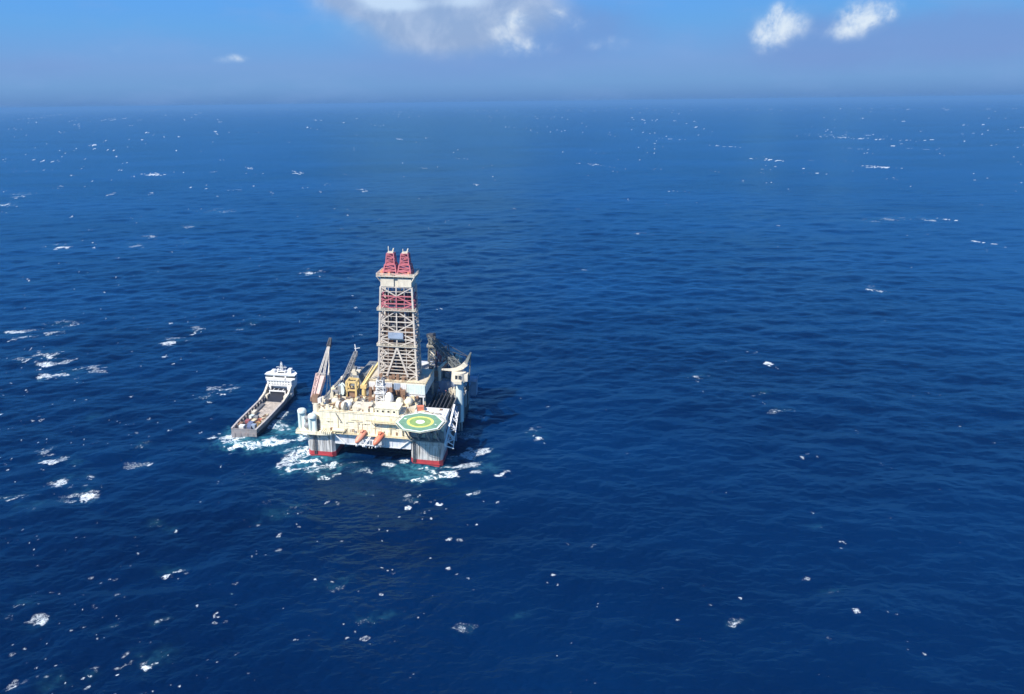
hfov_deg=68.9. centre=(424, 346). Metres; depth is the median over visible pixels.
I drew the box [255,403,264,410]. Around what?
pipe bundle
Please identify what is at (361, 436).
lifeboat
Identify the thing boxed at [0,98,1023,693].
sea water
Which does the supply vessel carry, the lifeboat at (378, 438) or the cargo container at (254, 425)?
the cargo container at (254, 425)
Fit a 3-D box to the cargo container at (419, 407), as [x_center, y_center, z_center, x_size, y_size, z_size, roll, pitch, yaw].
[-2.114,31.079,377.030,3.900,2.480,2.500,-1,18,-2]
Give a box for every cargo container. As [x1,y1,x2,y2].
[238,424,245,428]
[250,423,256,428]
[416,405,423,410]
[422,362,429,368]
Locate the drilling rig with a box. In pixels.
[296,246,478,466]
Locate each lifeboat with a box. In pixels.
[355,429,366,443]
[373,431,384,445]
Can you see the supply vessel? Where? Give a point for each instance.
(278, 394)
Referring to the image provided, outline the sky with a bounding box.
[0,0,1023,110]
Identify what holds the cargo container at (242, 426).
on the supply vessel
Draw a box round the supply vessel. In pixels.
[231,362,296,437]
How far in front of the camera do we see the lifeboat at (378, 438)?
370.98 m
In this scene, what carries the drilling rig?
in the sea water
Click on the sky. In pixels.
(55, 54)

